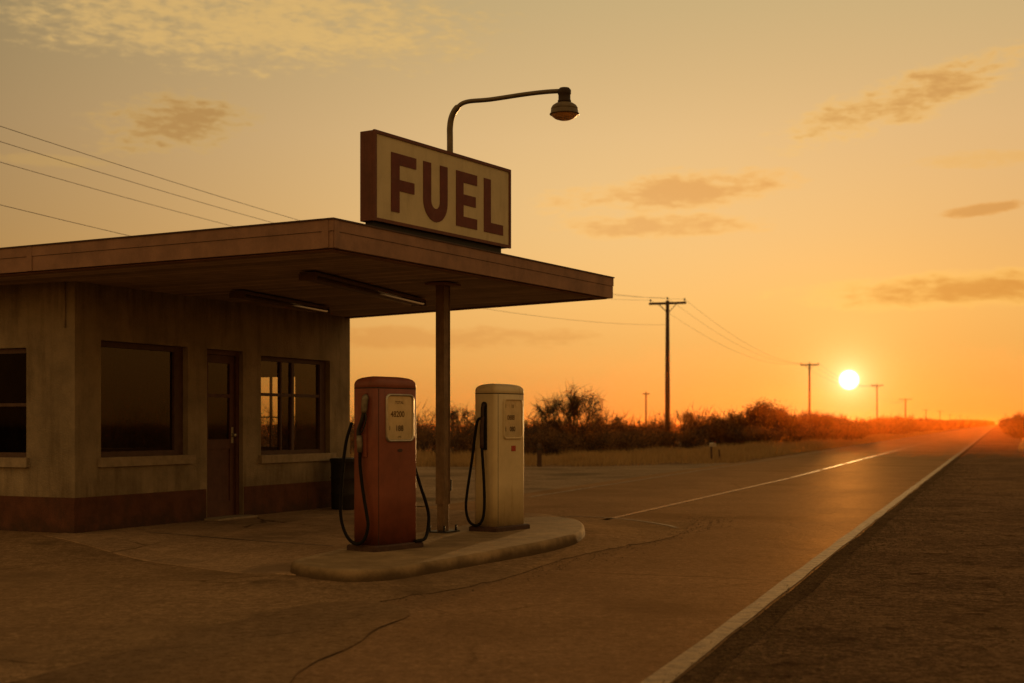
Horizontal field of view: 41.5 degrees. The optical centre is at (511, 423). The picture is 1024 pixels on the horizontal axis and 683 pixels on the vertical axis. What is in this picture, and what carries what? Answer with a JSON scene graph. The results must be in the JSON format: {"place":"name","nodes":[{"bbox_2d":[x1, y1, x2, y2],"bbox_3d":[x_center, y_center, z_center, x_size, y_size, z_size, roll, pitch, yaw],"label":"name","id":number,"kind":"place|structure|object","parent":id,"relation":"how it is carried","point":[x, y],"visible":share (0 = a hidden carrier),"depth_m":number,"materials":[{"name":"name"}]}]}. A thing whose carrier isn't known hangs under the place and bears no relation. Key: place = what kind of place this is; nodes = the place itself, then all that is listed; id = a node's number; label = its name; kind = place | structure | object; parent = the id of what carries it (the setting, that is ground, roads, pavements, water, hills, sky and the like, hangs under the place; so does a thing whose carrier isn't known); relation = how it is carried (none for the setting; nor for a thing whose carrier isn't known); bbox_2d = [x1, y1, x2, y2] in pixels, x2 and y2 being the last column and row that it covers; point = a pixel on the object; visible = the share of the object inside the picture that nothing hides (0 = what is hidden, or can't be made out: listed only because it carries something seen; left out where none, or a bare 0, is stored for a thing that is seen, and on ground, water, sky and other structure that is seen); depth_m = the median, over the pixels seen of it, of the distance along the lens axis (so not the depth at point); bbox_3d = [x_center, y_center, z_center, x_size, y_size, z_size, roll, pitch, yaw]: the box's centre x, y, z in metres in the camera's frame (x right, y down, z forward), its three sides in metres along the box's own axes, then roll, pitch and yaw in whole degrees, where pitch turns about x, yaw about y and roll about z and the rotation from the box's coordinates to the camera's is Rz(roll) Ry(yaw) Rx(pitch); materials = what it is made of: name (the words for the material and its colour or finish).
{"place":"outdoors","nodes":[
{"label":"outdoors","id":0,"kind":"place"},
{"bbox_2d":[0,517,695,682],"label":"forecourt","id":1,"kind":"structure","parent":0,"point":[61,599],"depth_m":10.37,"materials":[{"name":"concrete"}]},
{"bbox_2d":[44,507,559,574],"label":"station slab","id":2,"kind":"structure","parent":1,"relation":"on","point":[321,528],"depth_m":13.84,"materials":[{"name":"concrete"}]},
{"bbox_2d":[155,532,329,545],"bbox_3d":[-2.835,1.167,13.743,2.813,0.006,0.047,0,0,37],"label":"slab joint","id":3,"kind":"object","parent":2,"relation":"on","point":[242,539],"visible":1,"depth_m":13.66,"materials":[{"name":"concrete"}]},
{"bbox_2d":[0,217,614,532],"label":"station building","id":4,"kind":"structure","parent":2,"relation":"on","point":[134,369],"depth_m":14.93,"materials":[{"name":"paint"}]},
{"bbox_2d":[0,348,29,466],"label":"window","id":5,"kind":"structure","parent":4,"relation":"in","point":[12,361],"depth_m":14.84,"materials":[{"name":"glass"}]},
{"bbox_2d":[98,341,195,466],"bbox_3d":[-4.201,-0.221,15.414,0.195,1.382,1.601,0,0,26],"label":"window","id":6,"kind":"structure","parent":4,"relation":"in","point":[142,384],"depth_m":15.45,"materials":[{"name":"glass"}]},
{"bbox_2d":[207,349,238,516],"bbox_3d":[-3.626,0.123,16.724,0.115,2.071,0.711,0,0,26],"label":"door","id":7,"kind":"structure","parent":4,"relation":"in","point":[222,365],"depth_m":16.81,"materials":[{"name":"paint"}]},
{"bbox_2d":[261,374,294,449],"bbox_3d":[-3.463,-0.126,19.772,0.975,1.192,0.170,0,0,25],"label":"window","id":8,"kind":"structure","parent":4,"relation":"in","point":[285,377],"depth_m":19.63,"materials":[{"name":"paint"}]},
{"bbox_2d":[229,290,329,313],"bbox_3d":[-2.760,-1.462,16.275,0.190,0.080,2.255,0,0,18],"label":"ceiling light","id":9,"kind":"object","parent":4,"relation":"attached to","point":[268,299],"visible":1,"depth_m":16.03,"materials":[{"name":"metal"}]},
{"bbox_2d":[259,356,335,462],"bbox_3d":[-2.916,-0.186,18.109,0.195,1.382,1.741,0,0,26],"label":"window","id":10,"kind":"structure","parent":4,"relation":"in","point":[318,454],"depth_m":18.12,"materials":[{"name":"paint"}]},
{"bbox_2d":[299,272,426,305],"bbox_3d":[-1.570,-1.462,14.815,0.190,0.080,3.103,0,0,17],"label":"ceiling light","id":11,"kind":"object","parent":4,"relation":"attached to","point":[336,282],"visible":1,"depth_m":14.43,"materials":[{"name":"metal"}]},
{"bbox_2d":[360,129,510,252],"bbox_3d":[-0.707,-2.236,13.401,0.177,0.929,2.346,0,0,32],"label":"roof sign","id":12,"kind":"object","parent":4,"relation":"on","point":[415,187],"visible":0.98,"depth_m":13.15,"materials":[{"name":"metal"}]},
{"bbox_2d":[447,87,578,151],"bbox_3d":[-0.028,-2.605,13.996,1.492,1.670,0.304,0,0,18],"label":"yard lamp","id":13,"kind":"object","parent":4,"relation":"on","point":[564,108],"visible":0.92,"depth_m":13.86,"materials":[{"name":"metal"}]},
{"bbox_2d":[330,457,353,509],"bbox_3d":[-2.270,0.816,18.550,0.472,0.708,0.472,0,0,0],"label":"trash bin","id":14,"kind":"object","parent":2,"relation":"on","point":[348,492],"visible":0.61,"depth_m":18.35,"materials":[{"name":"metal"}]},
{"bbox_2d":[290,516,584,581],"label":"pump island","id":15,"kind":"structure","parent":1,"relation":"on","point":[464,547],"depth_m":12.18,"materials":[{"name":"concrete"}]},
{"bbox_2d":[339,376,429,551],"bbox_3d":[-1.145,0.359,12.623,0.438,1.599,0.910,0,0,38],"label":"fuel pump","id":16,"kind":"object","parent":15,"relation":"on","point":[386,475],"visible":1,"depth_m":12.37,"materials":[{"name":"metal"}]},
{"bbox_2d":[465,384,529,531],"bbox_3d":[-0.156,0.359,14.795,0.411,1.599,0.704,0,0,34],"label":"fuel pump","id":17,"kind":"object","parent":15,"relation":"on","point":[498,443],"visible":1,"depth_m":14.60,"materials":[{"name":"metal"}]},
{"bbox_2d":[578,516,676,527],"bbox_3d":[1.287,1.288,18.007,2.712,0.001,1.103,0,0,36],"label":"worn pavement line","id":18,"kind":"object","parent":1,"relation":"on","point":[636,520],"visible":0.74,"depth_m":18.02,"materials":[{"name":"paint"}]},
{"bbox_2d":[8,425,995,682],"bbox_3d":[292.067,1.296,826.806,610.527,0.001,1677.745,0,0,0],"label":"road","id":19,"kind":"structure","parent":0,"point":[640,613],"depth_m":11.18,"materials":[{"name":"grey asphalt"}]},
{"bbox_2d":[603,478,789,519],"bbox_3d":[3.925,1.292,25.187,0.115,0.001,15.004,0,0,21],"label":"road centre line","id":20,"kind":"object","parent":19,"relation":"on","point":[692,499],"visible":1,"depth_m":22.79,"materials":[{"name":"white paint"}]},
{"bbox_2d":[529,427,975,496],"bbox_3d":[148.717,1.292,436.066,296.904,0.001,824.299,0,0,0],"label":"road edge line","id":21,"kind":"object","parent":19,"relation":"on","point":[681,473],"visible":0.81,"depth_m":33.21,"materials":[{"name":"paint"}]},
{"bbox_2d":[789,470,819,477],"bbox_3d":[7.657,1.292,35.110,0.108,0.001,5.600,0,0,20],"label":"road centre line","id":22,"kind":"object","parent":19,"relation":"on","point":[803,474],"visible":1,"depth_m":34.53,"materials":[{"name":"white paint"}]},
{"bbox_2d":[641,427,993,682],"bbox_3d":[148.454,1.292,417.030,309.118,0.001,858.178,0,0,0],"label":"road edge line","id":23,"kind":"object","parent":19,"relation":"on","point":[672,670],"visible":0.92,"depth_m":9.50,"materials":[{"name":"white paint"}]},
{"bbox_2d":[0,0,1023,423],"label":"sky","id":24,"kind":"structure","parent":0,"point":[837,185],"materials":[{"name":"orange"}]},
{"bbox_2d":[416,463,730,505],"bbox_3d":[-11.326,1.297,33.250,37.347,0.001,23.900,0,0,0],"label":"gravel apron","id":25,"kind":"object","parent":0,"point":[536,479],"visible":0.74,"depth_m":33.35,"materials":[{"name":"gravel"}]},
{"bbox_2d":[261,424,1023,682],"bbox_3d":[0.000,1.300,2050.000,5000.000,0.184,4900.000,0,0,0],"label":"ground","id":26,"kind":"structure","parent":0,"point":[995,447],"depth_m":9.91,"materials":[{"name":"brown soil"}]},
{"bbox_2d":[450,402,474,452],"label":"bush","id":27,"kind":"object","parent":26,"relation":"on","point":[454,415],"visible":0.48,"depth_m":60.93,"materials":[{"name":"green plant"}]},
{"bbox_2d":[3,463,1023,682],"bbox_3d":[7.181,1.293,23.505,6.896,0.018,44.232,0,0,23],"label":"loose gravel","id":28,"kind":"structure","parent":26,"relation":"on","point":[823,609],"depth_m":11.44,"materials":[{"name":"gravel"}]},
{"bbox_2d":[537,444,541,466],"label":"marker post","id":29,"kind":"object","parent":26,"relation":"on","point":[539,455],"visible":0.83,"depth_m":40.88,"materials":[{"name":"brown wood"}]},
{"bbox_2d":[528,380,606,450],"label":"bare tree","id":30,"kind":"object","parent":26,"relation":"on","point":[573,409],"visible":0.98,"depth_m":58.39,"materials":[{"name":"brown plant"}]},
{"bbox_2d":[587,410,625,448],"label":"bush","id":31,"kind":"object","parent":26,"relation":"on","point":[599,419],"visible":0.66,"depth_m":65.98,"materials":[{"name":"green plant"}]},
{"bbox_2d":[261,401,1023,455],"bbox_3d":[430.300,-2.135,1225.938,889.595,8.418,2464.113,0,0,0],"label":"scrub thicket","id":32,"kind":"object","parent":26,"relation":"on","point":[890,423],"visible":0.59,"depth_m":72.21,"materials":[{"name":"brown plant"}]},
{"bbox_2d":[350,430,940,466],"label":"dry grass","id":33,"kind":"structure","parent":26,"relation":"on","point":[735,453],"depth_m":50.21,"materials":[{"name":"brown plant"}]},
{"bbox_2d":[642,392,649,426],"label":"slender pole","id":34,"kind":"object","parent":26,"relation":"on","point":[645,393],"visible":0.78,"depth_m":149.93,"materials":[{"name":"brown wood"}]},
{"bbox_2d":[649,297,685,445],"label":"utility pole","id":35,"kind":"object","parent":26,"relation":"on","point":[667,378],"visible":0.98,"depth_m":69.91,"materials":[{"name":"brown wood"}]},
{"bbox_2d":[1,162,621,299],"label":"power line","id":36,"kind":"object","parent":35,"relation":"attached to","point":[132,199],"visible":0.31,"depth_m":27.63,"materials":[{"name":"metal"}]},
{"bbox_2d":[2,205,643,324],"bbox_3d":[-5.524,-4.400,31.859,0.009,1.510,80.977,0,0,20],"label":"power line","id":37,"kind":"object","parent":35,"relation":"attached to","point":[128,235],"visible":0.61,"depth_m":25.64,"materials":[{"name":"metal"}]},
{"bbox_2d":[0,141,657,297],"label":"power line","id":38,"kind":"object","parent":35,"relation":"attached to","point":[177,195],"visible":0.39,"depth_m":27.06,"materials":[{"name":"metal"}]},
{"bbox_2d":[0,126,665,298],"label":"power line","id":39,"kind":"object","parent":35,"relation":"attached to","point":[178,183],"visible":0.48,"depth_m":25.56,"materials":[{"name":"metal"}]},
{"bbox_2d":[686,300,815,363],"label":"power line","id":40,"kind":"object","parent":35,"relation":"attached to","point":[741,340],"visible":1,"depth_m":90.22,"materials":[{"name":"metal"}]},
{"bbox_2d":[674,409,703,447],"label":"bush","id":41,"kind":"object","parent":26,"relation":"on","point":[688,417],"visible":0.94,"depth_m":71.72,"materials":[{"name":"green plant"}]},
{"bbox_2d":[709,441,720,460],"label":"mailbox","id":42,"kind":"object","parent":26,"relation":"on","point":[711,445],"visible":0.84,"depth_m":46.28,"materials":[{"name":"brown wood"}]},
{"bbox_2d":[705,413,738,445],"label":"bush","id":43,"kind":"object","parent":26,"relation":"on","point":[723,422],"visible":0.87,"depth_m":79.95,"materials":[{"name":"green plant"}]},
{"bbox_2d":[724,409,751,444],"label":"bush","id":44,"kind":"object","parent":26,"relation":"on","point":[731,414],"visible":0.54,"depth_m":81.93,"materials":[{"name":"green plant"}]},
{"bbox_2d":[739,396,811,435],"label":"round tree","id":45,"kind":"object","parent":26,"relation":"on","point":[761,414],"visible":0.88,"depth_m":83.31,"materials":[{"name":"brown plant"}]},
{"bbox_2d":[800,362,818,414],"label":"utility pole","id":46,"kind":"object","parent":26,"relation":"on","point":[809,394],"visible":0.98,"depth_m":142.92,"materials":[{"name":"brown wood"}]},
{"bbox_2d":[802,410,835,428],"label":"bush","id":47,"kind":"object","parent":26,"relation":"on","point":[825,417],"visible":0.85,"depth_m":97.88,"materials":[{"name":"green plant"}]},
{"bbox_2d":[674,429,991,682],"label":"verge edge","id":48,"kind":"object","parent":26,"relation":"on","point":[715,665],"visible":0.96,"depth_m":9.30,"materials":[{"name":"gravel"}]},
{"bbox_2d":[871,384,882,417],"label":"utility pole","id":49,"kind":"object","parent":26,"relation":"on","point":[876,398],"visible":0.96,"depth_m":219.93,"materials":[{"name":"brown wood"}]},
{"bbox_2d":[890,414,917,425],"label":"bush","id":50,"kind":"object","parent":26,"relation":"on","point":[911,415],"visible":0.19,"depth_m":159.79,"materials":[{"name":"green plant"}]},
{"bbox_2d":[899,398,911,416],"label":"utility pole","id":51,"kind":"object","parent":26,"relation":"on","point":[905,399],"visible":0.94,"depth_m":342.83,"materials":[{"name":"brown wood"}]},
{"bbox_2d":[1010,409,1023,438],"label":"bush","id":52,"kind":"object","parent":26,"relation":"on","point":[1016,419],"visible":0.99,"depth_m":121.87,"materials":[{"name":"green plant"}]},
{"bbox_2d":[1018,438,1023,448],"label":"verge grass","id":53,"kind":"structure","parent":26,"relation":"on","point":[1021,444],"depth_m":82.29,"materials":[{"name":"brown plant"}]}
]}

